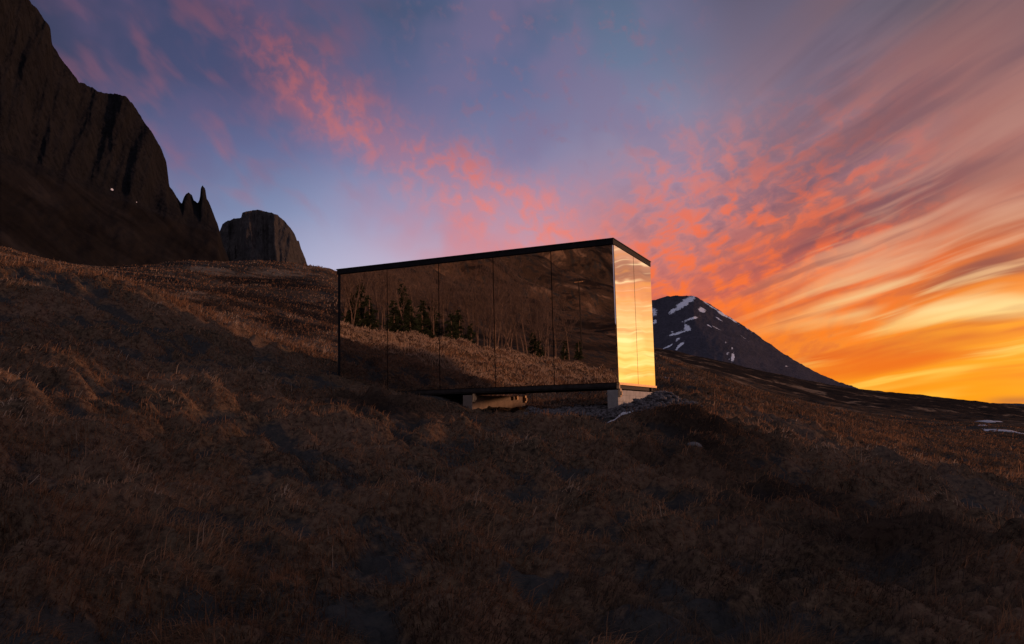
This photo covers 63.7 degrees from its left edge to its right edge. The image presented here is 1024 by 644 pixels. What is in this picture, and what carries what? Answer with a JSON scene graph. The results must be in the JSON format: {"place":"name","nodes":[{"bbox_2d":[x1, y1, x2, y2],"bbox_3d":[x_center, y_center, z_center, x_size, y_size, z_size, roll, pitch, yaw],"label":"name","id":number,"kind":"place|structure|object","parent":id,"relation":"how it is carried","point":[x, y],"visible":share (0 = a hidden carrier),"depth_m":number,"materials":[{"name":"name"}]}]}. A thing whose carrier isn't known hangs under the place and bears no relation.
{"place":"outdoors","nodes":[
{"label":"outdoors","id":0,"kind":"place"},
{"bbox_2d":[0,0,229,266],"bbox_3d":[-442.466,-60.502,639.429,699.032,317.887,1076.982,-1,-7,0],"label":"mountain","id":1,"kind":"structure","parent":0,"point":[84,179],"depth_m":449.76,"materials":[{"name":"brown stone"}]},
{"bbox_2d":[220,210,306,264],"bbox_3d":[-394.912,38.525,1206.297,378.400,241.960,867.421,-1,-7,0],"label":"rocky butte","id":2,"kind":"object","parent":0,"point":[257,235],"visible":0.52,"depth_m":869.22,"materials":[{"name":"stone"}]},
{"bbox_2d":[0,247,1023,643],"bbox_3d":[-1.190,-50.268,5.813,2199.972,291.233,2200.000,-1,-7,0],"label":"ground","id":3,"kind":"structure","parent":0,"point":[370,619],"depth_m":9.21,"materials":[{"name":"brown plant"}]},
{"bbox_2d":[463,394,526,409],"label":"foundation wall","id":4,"kind":"structure","parent":3,"relation":"on","point":[474,401],"depth_m":19.32,"materials":[{"name":"concrete"}]},
{"bbox_2d":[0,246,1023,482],"bbox_3d":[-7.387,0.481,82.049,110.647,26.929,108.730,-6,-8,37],"label":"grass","id":5,"kind":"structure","parent":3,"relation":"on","point":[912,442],"depth_m":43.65,"materials":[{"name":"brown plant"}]},
{"bbox_2d":[607,412,630,422],"bbox_3d":[2.136,1.862,16.029,0.791,0.292,0.076,2,-7,-27],"label":"snow patch","id":6,"kind":"object","parent":3,"relation":"on","point":[622,413],"visible":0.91,"depth_m":16.02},
{"bbox_2d":[607,388,654,408],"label":"foundation wall","id":7,"kind":"structure","parent":3,"relation":"on","point":[615,398],"depth_m":17.20,"materials":[{"name":"concrete"}]},
{"bbox_2d":[336,238,656,399],"bbox_3d":[-0.413,0.240,20.021,7.081,3.282,3.133,-4,-7,24],"label":"mirror cabin","id":8,"kind":"object","parent":7,"relation":"on","point":[570,317],"visible":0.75,"depth_m":18.46,"materials":[{"name":"silver glass"}]},
{"bbox_2d":[688,442,701,447],"bbox_3d":[2.975,2.018,13.444,0.252,0.130,0.218,-1,-7,0],"label":"rock","id":9,"kind":"object","parent":3,"relation":"on","point":[692,444],"visible":0.52,"depth_m":13.37,"materials":[{"name":"grey stone"}]},
{"bbox_2d":[980,420,1001,422],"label":"snow patch","id":10,"kind":"object","parent":3,"relation":"on","point":[989,421],"visible":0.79,"depth_m":128.80,"materials":[{"name":"white snow"}]},
{"bbox_2d":[984,429,1023,433],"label":"snow patch","id":11,"kind":"object","parent":3,"relation":"on","point":[1002,430],"visible":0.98,"depth_m":71.62,"materials":[{"name":"white snow"}]},
{"bbox_2d":[30,0,1023,403],"label":"sky","id":12,"kind":"structure","parent":0,"point":[842,181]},
{"bbox_2d":[521,390,703,419],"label":"gravel","id":13,"kind":"structure","parent":0,"point":[595,410],"depth_m":16.64,"materials":[{"name":"grey gravel"}]},
{"bbox_2d":[652,295,857,388],"bbox_3d":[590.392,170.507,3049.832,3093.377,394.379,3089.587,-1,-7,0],"label":"mountain","id":14,"kind":"structure","parent":0,"point":[693,325],"depth_m":2357.95,"materials":[{"name":"stone"}]},
{"bbox_2d":[995,403,1023,405],"bbox_3d":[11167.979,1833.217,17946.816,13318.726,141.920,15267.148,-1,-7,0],"label":"distant hills","id":15,"kind":"structure","parent":0,"point":[1018,404],"depth_m":13158.05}
]}

